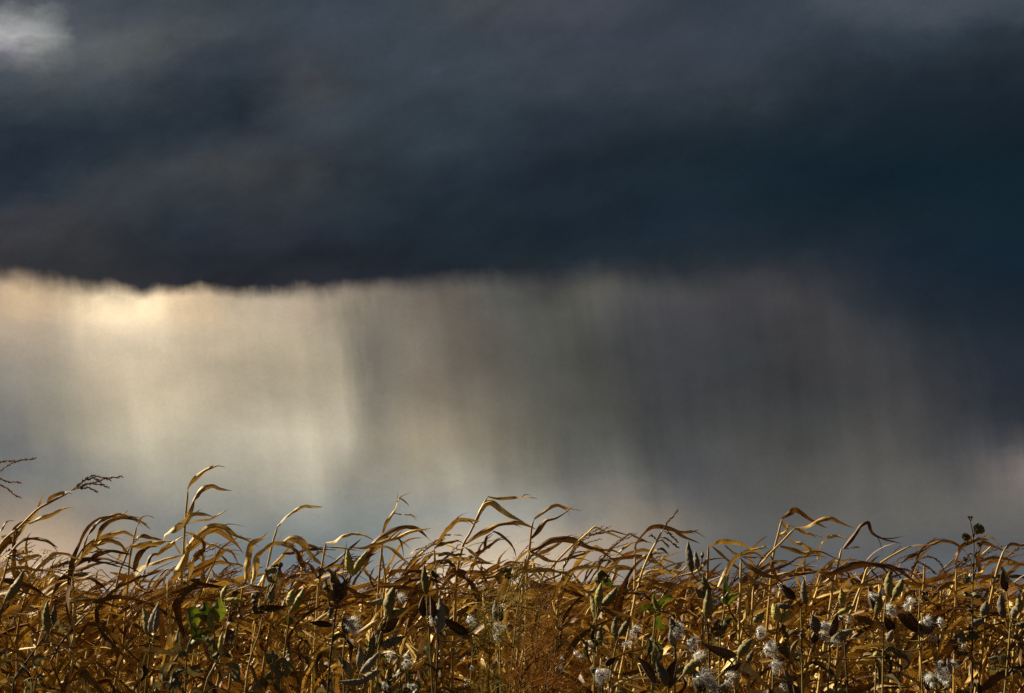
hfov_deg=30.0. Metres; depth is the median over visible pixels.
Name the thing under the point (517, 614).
feathery weed
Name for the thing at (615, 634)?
milkweed
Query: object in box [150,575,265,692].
corn plant
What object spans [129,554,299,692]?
corn plant
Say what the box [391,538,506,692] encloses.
corn plant
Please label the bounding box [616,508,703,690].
corn plant
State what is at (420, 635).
corn plant
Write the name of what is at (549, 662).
feathery weed
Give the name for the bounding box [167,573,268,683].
corn plant
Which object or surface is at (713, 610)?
corn plant
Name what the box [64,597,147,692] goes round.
corn plant
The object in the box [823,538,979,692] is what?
corn plant
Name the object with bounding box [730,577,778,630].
corn plant
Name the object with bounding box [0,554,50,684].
corn plant
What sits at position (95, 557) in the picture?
corn plant
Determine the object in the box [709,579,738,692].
milkweed
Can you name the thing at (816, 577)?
corn plant
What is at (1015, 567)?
corn plant
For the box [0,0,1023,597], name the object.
sky
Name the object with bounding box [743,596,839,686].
corn plant
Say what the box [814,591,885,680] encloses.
corn plant
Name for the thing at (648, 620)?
corn plant
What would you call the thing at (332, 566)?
corn plant
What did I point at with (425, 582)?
milkweed
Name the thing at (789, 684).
milkweed
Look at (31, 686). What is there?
milkweed
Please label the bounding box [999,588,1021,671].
corn plant
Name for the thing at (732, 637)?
corn plant
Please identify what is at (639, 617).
corn plant
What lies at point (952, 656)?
corn plant
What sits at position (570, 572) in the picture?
corn plant
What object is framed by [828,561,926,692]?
corn plant
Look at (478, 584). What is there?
corn plant
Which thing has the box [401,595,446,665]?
corn plant
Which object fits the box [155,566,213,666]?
corn plant
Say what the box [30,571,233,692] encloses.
corn plant
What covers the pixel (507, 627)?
corn plant
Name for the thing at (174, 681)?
milkweed
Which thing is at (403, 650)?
corn plant
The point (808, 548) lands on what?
corn plant
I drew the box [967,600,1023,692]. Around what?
corn plant
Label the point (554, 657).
feathery weed
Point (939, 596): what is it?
corn plant
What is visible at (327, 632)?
corn plant
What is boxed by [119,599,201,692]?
corn plant
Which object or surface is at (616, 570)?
corn plant
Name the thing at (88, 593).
corn plant
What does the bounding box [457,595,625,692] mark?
corn plant
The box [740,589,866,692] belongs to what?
corn plant
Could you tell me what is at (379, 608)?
corn plant
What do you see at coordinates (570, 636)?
corn plant
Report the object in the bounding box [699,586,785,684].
corn plant
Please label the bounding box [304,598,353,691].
corn plant
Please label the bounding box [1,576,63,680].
corn plant
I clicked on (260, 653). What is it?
corn plant
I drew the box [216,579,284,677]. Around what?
corn plant
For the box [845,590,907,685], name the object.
corn plant
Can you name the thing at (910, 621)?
milkweed
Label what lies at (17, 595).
corn plant
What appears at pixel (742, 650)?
milkweed
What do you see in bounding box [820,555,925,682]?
corn plant
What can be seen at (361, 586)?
corn plant
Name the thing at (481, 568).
corn plant
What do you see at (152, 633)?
corn plant
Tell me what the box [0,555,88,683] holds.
corn plant
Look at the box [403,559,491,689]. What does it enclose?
corn plant
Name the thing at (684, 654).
corn plant
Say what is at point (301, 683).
corn plant
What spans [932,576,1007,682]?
corn plant
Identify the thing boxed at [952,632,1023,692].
corn plant
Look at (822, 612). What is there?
corn plant
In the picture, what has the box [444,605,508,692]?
feathery weed
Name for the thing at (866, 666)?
corn plant
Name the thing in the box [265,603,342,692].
corn plant
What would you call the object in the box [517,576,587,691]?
corn plant
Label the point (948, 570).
corn plant
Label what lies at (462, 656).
corn plant
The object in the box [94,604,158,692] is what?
corn plant
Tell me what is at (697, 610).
corn plant
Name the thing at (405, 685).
milkweed
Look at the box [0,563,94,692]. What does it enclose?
corn plant
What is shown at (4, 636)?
corn plant
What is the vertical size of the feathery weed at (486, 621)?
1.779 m
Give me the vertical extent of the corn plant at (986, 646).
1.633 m
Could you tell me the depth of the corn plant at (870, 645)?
10.14 m
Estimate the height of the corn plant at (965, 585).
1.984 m
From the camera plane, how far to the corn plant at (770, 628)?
12.40 m
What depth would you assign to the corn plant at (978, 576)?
12.56 m
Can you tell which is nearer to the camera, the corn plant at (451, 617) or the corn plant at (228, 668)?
the corn plant at (451, 617)
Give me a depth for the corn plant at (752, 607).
9.46 m
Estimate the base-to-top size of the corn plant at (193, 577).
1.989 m
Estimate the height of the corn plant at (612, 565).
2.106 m
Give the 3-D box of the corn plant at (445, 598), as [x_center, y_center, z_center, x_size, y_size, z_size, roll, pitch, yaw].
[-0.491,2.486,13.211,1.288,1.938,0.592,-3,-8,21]
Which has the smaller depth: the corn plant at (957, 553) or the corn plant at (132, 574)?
the corn plant at (957, 553)
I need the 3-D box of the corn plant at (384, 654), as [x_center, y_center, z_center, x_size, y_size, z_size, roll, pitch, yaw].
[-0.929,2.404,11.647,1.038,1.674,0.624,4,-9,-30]
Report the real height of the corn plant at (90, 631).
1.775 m
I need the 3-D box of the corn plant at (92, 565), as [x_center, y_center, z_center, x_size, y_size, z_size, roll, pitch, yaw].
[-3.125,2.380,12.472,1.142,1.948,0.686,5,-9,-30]
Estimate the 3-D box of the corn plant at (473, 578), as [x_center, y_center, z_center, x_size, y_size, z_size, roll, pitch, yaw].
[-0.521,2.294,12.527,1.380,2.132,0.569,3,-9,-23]
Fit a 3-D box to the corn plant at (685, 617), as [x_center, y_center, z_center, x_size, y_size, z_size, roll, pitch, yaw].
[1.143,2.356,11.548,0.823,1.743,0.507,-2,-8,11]
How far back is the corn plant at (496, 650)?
10.32 m
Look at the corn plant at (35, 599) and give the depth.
10.90 m
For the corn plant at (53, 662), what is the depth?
11.75 m
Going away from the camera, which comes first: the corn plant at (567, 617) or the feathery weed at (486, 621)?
the feathery weed at (486, 621)
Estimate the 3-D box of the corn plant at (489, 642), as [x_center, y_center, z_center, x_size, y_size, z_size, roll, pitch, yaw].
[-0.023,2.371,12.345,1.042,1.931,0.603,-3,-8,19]
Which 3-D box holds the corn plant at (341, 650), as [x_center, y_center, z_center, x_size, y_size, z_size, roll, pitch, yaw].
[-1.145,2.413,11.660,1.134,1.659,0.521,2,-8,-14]
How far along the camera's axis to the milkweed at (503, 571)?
8.13 m
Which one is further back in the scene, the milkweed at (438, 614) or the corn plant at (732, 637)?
the corn plant at (732, 637)
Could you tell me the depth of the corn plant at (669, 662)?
12.45 m
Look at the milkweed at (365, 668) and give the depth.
7.45 m
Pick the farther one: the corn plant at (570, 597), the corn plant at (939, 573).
the corn plant at (939, 573)
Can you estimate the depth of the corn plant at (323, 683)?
10.22 m
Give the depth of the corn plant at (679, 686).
9.74 m
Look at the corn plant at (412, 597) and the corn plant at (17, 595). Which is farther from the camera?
the corn plant at (17, 595)
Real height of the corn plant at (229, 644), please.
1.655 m
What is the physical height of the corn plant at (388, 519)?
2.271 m
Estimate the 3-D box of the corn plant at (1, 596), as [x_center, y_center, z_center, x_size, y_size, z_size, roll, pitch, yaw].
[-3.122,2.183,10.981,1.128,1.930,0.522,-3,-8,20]
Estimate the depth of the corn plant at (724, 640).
10.97 m
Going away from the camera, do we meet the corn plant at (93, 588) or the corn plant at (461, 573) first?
the corn plant at (461, 573)
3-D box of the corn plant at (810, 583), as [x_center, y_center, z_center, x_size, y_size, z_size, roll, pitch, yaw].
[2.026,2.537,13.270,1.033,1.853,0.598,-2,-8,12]
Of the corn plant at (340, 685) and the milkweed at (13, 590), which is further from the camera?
the corn plant at (340, 685)
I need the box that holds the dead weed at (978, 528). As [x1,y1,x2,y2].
[962,516,984,692]
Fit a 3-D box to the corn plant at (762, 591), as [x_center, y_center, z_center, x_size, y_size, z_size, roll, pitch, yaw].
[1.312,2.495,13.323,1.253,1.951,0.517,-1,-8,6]
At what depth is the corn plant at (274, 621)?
13.31 m
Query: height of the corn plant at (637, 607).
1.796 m
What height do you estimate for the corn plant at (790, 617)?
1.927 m
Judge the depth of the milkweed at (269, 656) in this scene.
7.60 m
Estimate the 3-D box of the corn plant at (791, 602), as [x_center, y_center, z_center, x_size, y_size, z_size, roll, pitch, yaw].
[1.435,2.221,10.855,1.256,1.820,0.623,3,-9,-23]
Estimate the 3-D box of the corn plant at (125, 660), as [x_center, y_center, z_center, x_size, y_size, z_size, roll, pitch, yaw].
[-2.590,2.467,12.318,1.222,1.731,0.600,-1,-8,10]
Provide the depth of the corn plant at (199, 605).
10.87 m
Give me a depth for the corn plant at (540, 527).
9.84 m
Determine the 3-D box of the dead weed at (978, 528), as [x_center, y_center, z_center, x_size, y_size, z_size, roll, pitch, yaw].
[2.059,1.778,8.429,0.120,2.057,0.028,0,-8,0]
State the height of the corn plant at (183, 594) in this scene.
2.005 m
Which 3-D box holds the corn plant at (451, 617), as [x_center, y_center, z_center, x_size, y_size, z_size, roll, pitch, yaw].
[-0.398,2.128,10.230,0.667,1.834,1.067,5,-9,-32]
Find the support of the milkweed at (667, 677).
on the ground
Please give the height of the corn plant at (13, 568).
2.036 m
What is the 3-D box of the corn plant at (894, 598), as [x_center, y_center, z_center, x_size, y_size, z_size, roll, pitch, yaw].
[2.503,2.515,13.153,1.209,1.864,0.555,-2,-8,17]
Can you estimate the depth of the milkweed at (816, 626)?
7.59 m
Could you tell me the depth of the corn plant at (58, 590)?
10.14 m
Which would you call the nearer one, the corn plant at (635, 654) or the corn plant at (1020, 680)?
the corn plant at (1020, 680)
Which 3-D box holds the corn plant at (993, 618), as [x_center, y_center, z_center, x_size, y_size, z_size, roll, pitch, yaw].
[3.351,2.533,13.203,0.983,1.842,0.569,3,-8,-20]
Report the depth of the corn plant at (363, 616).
13.21 m
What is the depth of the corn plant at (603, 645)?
10.06 m
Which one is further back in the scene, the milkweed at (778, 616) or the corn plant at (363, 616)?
the corn plant at (363, 616)
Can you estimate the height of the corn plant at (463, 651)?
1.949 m
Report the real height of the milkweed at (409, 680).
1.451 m
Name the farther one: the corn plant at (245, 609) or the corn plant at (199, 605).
the corn plant at (245, 609)
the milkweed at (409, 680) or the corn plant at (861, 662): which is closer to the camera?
the milkweed at (409, 680)
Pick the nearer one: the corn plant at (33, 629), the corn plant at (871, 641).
the corn plant at (33, 629)
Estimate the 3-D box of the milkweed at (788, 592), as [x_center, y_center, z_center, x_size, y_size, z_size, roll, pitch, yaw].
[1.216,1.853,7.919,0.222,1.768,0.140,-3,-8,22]
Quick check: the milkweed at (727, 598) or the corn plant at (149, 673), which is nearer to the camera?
the milkweed at (727, 598)
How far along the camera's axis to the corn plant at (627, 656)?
11.73 m
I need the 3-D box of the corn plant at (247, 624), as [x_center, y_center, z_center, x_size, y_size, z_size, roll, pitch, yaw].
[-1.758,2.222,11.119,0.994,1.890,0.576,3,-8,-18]
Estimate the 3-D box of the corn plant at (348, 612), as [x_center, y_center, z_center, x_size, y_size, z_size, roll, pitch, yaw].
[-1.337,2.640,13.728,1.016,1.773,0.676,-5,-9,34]
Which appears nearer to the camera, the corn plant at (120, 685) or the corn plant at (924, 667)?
the corn plant at (120, 685)
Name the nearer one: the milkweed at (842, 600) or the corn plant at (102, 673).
the milkweed at (842, 600)
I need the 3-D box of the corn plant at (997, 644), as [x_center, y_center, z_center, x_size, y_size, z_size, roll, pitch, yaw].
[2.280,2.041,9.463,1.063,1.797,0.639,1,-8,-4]
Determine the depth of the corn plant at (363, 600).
12.52 m
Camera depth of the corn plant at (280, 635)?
9.47 m
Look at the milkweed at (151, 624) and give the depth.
7.99 m
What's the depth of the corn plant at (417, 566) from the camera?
9.35 m
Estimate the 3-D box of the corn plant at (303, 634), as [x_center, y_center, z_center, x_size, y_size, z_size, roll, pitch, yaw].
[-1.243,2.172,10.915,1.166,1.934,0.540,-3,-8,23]
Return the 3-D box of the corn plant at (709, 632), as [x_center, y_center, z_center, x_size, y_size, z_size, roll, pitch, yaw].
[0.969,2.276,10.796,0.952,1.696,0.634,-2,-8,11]
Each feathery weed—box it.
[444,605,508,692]
[459,577,528,692]
[479,551,568,692]
[495,603,569,692]
[504,560,593,692]
[527,628,591,692]
[528,596,604,692]
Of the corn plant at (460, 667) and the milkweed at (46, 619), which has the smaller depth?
the milkweed at (46, 619)
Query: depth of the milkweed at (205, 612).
7.82 m
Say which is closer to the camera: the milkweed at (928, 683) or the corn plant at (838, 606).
the milkweed at (928, 683)
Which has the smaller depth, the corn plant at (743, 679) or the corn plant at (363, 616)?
the corn plant at (743, 679)
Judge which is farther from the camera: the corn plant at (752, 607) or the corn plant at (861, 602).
the corn plant at (861, 602)
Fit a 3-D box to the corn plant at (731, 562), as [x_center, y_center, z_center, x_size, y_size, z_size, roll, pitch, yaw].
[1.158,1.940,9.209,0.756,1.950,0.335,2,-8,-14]
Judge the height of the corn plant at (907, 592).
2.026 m
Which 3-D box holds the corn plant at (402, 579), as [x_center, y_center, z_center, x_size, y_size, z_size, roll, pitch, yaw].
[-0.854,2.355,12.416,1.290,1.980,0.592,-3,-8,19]
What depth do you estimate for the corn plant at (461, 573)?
9.53 m
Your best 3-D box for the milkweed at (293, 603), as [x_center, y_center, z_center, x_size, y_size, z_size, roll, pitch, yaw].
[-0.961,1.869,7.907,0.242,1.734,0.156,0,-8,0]
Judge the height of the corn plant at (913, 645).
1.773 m
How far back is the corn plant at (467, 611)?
10.16 m
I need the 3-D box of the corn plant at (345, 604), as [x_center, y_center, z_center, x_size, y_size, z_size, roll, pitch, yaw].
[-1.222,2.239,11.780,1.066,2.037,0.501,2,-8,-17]
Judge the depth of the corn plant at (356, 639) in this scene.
9.39 m
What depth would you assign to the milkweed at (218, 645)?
7.71 m
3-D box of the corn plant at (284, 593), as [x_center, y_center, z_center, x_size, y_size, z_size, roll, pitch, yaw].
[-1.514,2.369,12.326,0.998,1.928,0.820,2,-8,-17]
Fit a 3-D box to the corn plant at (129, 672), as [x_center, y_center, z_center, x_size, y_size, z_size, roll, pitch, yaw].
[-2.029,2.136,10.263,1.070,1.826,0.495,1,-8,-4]
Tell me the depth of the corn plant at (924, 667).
12.33 m
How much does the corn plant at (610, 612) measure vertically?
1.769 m
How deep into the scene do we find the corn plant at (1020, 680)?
10.15 m
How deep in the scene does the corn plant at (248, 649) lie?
11.73 m
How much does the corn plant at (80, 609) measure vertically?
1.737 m
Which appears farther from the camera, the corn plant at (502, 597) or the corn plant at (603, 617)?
the corn plant at (603, 617)
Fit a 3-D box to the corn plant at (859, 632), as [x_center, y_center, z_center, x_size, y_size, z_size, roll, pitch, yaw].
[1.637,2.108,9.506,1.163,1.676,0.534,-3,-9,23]
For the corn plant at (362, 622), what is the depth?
13.89 m
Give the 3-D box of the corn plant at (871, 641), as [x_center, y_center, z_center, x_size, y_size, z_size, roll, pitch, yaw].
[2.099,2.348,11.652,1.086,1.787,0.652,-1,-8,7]
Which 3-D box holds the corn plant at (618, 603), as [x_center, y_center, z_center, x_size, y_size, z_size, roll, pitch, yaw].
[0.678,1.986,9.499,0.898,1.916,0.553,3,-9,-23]
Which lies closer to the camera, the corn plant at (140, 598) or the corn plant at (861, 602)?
the corn plant at (861, 602)
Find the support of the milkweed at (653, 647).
on the ground
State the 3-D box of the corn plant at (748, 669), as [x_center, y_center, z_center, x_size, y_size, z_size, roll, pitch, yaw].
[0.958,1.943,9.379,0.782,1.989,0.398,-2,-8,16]
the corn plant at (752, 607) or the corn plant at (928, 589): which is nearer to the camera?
the corn plant at (752, 607)
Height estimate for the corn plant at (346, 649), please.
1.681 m
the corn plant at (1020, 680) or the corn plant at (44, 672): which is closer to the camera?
the corn plant at (1020, 680)
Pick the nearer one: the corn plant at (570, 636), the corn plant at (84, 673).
the corn plant at (84, 673)
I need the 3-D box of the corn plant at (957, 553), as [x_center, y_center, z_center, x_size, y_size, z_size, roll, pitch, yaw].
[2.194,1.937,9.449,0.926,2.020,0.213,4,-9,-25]
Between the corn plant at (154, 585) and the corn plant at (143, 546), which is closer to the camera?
the corn plant at (143, 546)
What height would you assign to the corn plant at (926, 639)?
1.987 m
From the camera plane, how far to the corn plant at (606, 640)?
11.74 m
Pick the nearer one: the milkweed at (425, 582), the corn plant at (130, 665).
the milkweed at (425, 582)
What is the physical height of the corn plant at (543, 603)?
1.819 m
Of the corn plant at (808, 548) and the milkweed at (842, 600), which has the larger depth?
the corn plant at (808, 548)
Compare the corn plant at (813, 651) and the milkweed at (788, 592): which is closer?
the milkweed at (788, 592)
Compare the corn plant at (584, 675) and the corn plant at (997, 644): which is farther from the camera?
the corn plant at (584, 675)
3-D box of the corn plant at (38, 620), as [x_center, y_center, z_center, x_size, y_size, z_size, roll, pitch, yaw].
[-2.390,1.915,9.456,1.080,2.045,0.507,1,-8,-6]
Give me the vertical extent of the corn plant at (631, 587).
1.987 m
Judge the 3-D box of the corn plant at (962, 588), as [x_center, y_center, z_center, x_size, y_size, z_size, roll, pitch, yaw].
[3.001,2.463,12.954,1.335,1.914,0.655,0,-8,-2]
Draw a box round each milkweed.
[0,570,27,677]
[0,601,77,692]
[23,654,59,692]
[132,602,169,692]
[150,661,187,692]
[169,598,225,692]
[190,585,264,692]
[242,562,285,692]
[252,650,293,692]
[270,587,310,688]
[309,615,361,692]
[314,542,367,692]
[338,645,380,692]
[363,584,407,692]
[373,654,425,692]
[377,648,472,692]
[394,591,476,692]
[421,559,456,692]
[492,566,520,692]
[558,649,611,692]
[579,617,630,692]
[583,558,616,692]
[605,650,707,692]
[621,617,706,692]
[639,594,674,692]
[685,541,719,692]
[692,663,740,692]
[702,638,753,692]
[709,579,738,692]
[752,603,805,692]
[776,579,831,692]
[778,669,800,692]
[790,571,910,692]
[810,614,853,692]
[833,588,853,692]
[863,651,879,692]
[884,589,945,692]
[922,658,958,692]
[952,591,989,692]
[986,570,1023,692]
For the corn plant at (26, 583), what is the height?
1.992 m
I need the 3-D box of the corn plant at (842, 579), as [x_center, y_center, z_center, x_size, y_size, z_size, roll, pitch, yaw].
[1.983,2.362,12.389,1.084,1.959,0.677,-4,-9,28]
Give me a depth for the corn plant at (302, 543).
9.84 m
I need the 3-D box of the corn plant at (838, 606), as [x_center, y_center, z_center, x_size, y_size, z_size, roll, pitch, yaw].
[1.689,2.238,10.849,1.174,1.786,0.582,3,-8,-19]
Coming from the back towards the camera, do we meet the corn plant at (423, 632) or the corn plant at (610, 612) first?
the corn plant at (423, 632)
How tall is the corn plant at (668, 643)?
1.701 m
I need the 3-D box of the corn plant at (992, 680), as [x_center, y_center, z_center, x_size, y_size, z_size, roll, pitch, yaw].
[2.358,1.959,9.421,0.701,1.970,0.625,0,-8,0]
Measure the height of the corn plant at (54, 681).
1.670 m
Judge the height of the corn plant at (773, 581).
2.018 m
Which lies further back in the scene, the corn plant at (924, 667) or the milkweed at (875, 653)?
the corn plant at (924, 667)
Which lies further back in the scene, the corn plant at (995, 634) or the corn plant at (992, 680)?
the corn plant at (995, 634)
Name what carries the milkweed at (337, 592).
on the ground
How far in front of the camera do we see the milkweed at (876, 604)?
7.81 m
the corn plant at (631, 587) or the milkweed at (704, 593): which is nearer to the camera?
the milkweed at (704, 593)
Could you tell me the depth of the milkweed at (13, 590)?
8.15 m
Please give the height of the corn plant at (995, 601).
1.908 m
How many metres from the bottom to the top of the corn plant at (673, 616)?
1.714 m
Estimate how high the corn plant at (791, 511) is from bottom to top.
2.176 m
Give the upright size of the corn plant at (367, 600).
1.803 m
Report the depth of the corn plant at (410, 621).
10.19 m
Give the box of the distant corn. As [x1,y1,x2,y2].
[0,550,1022,692]
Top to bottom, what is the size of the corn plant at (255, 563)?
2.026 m
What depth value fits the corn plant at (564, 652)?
10.94 m
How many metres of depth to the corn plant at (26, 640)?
10.22 m
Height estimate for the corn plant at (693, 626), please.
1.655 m
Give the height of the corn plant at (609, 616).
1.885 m
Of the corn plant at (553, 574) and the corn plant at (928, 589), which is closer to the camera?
the corn plant at (928, 589)
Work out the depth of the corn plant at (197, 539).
9.46 m
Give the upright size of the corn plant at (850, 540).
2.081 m
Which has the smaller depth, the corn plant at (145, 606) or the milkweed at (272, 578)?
the milkweed at (272, 578)
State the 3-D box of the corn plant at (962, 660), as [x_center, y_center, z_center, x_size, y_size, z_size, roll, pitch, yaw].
[2.164,2.035,9.803,0.803,1.922,0.408,0,-8,0]
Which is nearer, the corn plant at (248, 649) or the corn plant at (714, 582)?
the corn plant at (248, 649)
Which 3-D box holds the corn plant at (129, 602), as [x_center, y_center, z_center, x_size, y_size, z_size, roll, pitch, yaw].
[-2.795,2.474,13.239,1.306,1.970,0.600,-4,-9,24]
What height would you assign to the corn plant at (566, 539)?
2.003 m
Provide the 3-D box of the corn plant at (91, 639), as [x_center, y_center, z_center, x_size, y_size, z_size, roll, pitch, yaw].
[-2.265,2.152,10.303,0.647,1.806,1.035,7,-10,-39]
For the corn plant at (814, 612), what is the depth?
11.81 m
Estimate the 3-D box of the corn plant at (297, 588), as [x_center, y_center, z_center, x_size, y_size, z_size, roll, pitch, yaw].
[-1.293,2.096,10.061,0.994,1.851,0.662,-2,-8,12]
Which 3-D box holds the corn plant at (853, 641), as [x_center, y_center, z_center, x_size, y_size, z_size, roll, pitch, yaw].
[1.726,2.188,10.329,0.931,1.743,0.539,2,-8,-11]
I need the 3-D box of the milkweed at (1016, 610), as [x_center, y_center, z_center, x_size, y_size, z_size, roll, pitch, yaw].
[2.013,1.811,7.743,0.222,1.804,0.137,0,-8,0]
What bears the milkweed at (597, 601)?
on the ground
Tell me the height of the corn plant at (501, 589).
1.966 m
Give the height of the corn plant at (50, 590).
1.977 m
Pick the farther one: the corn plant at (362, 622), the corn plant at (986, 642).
the corn plant at (362, 622)
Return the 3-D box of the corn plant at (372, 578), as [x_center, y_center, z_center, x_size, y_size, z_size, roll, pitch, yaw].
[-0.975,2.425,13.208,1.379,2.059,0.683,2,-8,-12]
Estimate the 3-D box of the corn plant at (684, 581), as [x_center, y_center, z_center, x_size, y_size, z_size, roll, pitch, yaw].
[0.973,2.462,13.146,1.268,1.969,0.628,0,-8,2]
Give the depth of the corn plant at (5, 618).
11.62 m
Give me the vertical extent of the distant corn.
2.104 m
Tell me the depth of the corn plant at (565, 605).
9.40 m
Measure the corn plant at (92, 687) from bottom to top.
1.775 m
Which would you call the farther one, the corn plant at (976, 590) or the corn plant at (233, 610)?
the corn plant at (976, 590)
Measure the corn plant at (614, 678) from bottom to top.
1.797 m
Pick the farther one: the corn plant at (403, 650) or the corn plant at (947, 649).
the corn plant at (403, 650)
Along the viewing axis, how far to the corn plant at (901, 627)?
10.91 m
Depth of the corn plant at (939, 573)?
13.94 m
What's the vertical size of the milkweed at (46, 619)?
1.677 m
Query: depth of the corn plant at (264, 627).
11.08 m
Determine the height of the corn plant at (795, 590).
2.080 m
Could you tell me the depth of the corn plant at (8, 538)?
9.58 m
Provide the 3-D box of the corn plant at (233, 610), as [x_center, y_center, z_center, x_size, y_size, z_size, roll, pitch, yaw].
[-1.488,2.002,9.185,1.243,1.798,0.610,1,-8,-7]
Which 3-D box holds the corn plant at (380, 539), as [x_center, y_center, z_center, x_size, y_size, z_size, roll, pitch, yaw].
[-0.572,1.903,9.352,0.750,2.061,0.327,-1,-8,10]
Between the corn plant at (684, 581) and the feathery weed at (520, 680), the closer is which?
the feathery weed at (520, 680)
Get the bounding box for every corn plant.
[0,457,68,660]
[0,474,123,620]
[0,527,129,692]
[0,532,125,692]
[0,537,75,692]
[0,545,79,682]
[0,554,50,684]
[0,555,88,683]
[0,559,63,650]
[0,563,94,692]
[0,566,86,673]
[0,592,27,626]
[0,622,33,646]
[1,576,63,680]
[1,589,88,692]
[2,549,148,692]
[2,576,82,692]
[12,560,124,677]
[17,563,113,684]
[21,569,120,692]
[24,510,149,692]
[29,616,158,692]
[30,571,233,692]
[30,590,100,681]
[37,605,131,692]
[41,572,135,691]
[44,515,160,691]
[49,516,188,692]
[51,600,120,691]
[55,573,126,660]
[63,555,184,691]
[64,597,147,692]
[71,583,224,692]
[72,592,118,682]
[74,586,175,692]
[77,560,175,692]
[90,588,154,689]
[93,534,187,692]
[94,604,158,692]
[100,598,157,692]
[106,559,219,688]
[108,573,215,692]
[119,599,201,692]
[127,586,196,692]
[128,571,189,672]
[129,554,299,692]
[149,568,246,689]
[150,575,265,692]
[151,573,251,692]
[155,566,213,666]
[157,586,250,687]
[163,465,265,692]
[166,535,276,692]
[166,543,268,691]
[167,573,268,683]
[169,549,270,692]
[179,566,276,682]
[183,583,289,687]
[199,576,323,692]
[203,579,282,678]
[208,611,261,677]
[214,598,326,691]
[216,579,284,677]
[219,505,333,692]
[221,569,371,691]
[222,532,295,689]
[222,565,374,692]
[224,597,315,685]
[227,550,344,686]
[236,599,299,672]
[239,572,308,680]
[241,548,375,692]
[255,556,380,692]
[255,602,340,692]
[259,564,341,692]
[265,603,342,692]
[266,590,362,690]
[270,575,405,692]
[278,579,334,692]
[285,603,371,692]
[286,601,422,689]
[291,587,366,674]
[292,533,402,692]
[304,574,401,692]
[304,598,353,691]
[307,613,385,692]
[313,557,381,686]
[318,578,396,688]
[324,593,384,677]
[327,560,382,692]
[327,591,414,691]
[333,609,426,692]
[338,590,401,669]
[339,570,489,692]
[342,569,421,691]
[344,525,434,692]
[345,493,430,692]
[347,556,456,691]
[351,635,417,692]
[352,565,454,652]
[377,620,424,692]
[378,513,486,692]
[380,537,480,692]
[388,587,504,692]
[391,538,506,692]
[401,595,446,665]
[402,573,487,673]
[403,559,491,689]
[411,562,488,688]
[416,536,550,692]
[426,573,529,692]
[438,561,556,683]
[443,588,531,692]
[444,578,538,692]
[445,559,551,686]
[447,535,517,678]
[450,494,546,689]
[454,535,604,692]
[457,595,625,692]
[458,569,575,692]
[460,565,541,684]
[465,594,562,684]
[472,581,573,690]
[474,536,628,692]
[482,547,578,692]
[483,547,607,692]
[500,504,610,692]
[508,572,637,691]
[510,587,653,692]
[512,575,617,686]
[515,579,692,692]
[517,530,659,678]
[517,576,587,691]
[517,592,610,692]
[519,611,646,692]
[531,563,623,684]
[531,613,598,690]
[535,532,683,692]
[552,557,631,689]
[553,526,662,692]
[560,570,635,679]
[567,600,644,691]
[572,562,665,682]
[574,581,699,692]
[586,605,644,686]
[589,565,700,692]
[589,593,685,676]
[600,552,712,692]
[600,569,729,692]
[603,566,696,683]
[615,539,695,692]
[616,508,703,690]
[622,555,689,681]
[624,595,697,689]
[627,609,702,684]
[630,559,731,669]
[631,561,733,690]
[636,596,732,689]
[638,539,767,692]
[644,598,764,692]
[651,566,758,692]
[657,560,799,692]
[658,605,757,692]
[662,595,745,692]
[665,536,843,692]
[670,568,822,692]
[675,558,780,692]
[682,591,766,692]
[683,599,784,688]
[687,570,722,670]
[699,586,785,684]
[702,564,763,690]
[706,577,835,692]
[707,562,811,683]
[711,547,804,692]
[712,587,772,689]
[723,553,832,692]
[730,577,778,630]
[732,516,852,682]
[733,588,907,692]
[740,583,884,692]
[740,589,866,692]
[741,558,820,663]
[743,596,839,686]
[746,507,846,688]
[751,598,804,679]
[758,578,855,684]
[763,557,881,680]
[765,571,864,681]
[778,559,884,691]
[780,555,881,692]
[785,606,899,692]
[788,521,923,692]
[794,601,934,692]
[797,574,883,662]
[803,559,893,679]
[803,562,840,668]
[810,593,917,691]
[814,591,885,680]
[815,539,969,686]
[818,571,898,692]
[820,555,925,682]
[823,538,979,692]
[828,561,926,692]
[829,586,911,686]
[840,599,929,688]
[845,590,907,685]
[852,630,902,685]
[853,610,927,692]
[854,582,933,692]
[871,559,1010,692]
[872,586,969,690]
[878,537,986,692]
[883,567,982,669]
[885,575,959,691]
[889,581,989,692]
[892,547,1002,692]
[895,568,970,679]
[896,555,1005,689]
[910,586,1007,685]
[917,566,1012,692]
[918,561,986,692]
[924,587,1023,692]
[929,559,990,667]
[932,535,1011,692]
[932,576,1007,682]
[934,542,1023,692]
[943,570,1016,689]
[943,582,1023,691]
[945,553,1017,690]
[950,608,1023,692]
[950,617,1023,691]
[951,543,1023,692]
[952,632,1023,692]
[956,575,1023,692]
[957,616,1023,692]
[962,591,1021,692]
[963,545,1015,692]
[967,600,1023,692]
[985,579,1022,684]
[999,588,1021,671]
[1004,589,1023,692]
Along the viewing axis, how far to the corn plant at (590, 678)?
10.97 m
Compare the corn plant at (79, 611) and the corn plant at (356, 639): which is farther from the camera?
the corn plant at (79, 611)
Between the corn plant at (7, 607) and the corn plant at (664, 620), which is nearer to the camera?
the corn plant at (664, 620)
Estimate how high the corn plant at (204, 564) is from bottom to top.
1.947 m
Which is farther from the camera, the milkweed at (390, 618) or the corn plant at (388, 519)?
the corn plant at (388, 519)
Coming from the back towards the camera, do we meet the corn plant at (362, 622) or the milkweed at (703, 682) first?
the corn plant at (362, 622)
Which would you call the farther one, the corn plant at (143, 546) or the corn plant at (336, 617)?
the corn plant at (336, 617)
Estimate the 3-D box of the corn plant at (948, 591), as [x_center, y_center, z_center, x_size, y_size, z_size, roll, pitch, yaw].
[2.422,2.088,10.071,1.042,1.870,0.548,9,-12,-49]

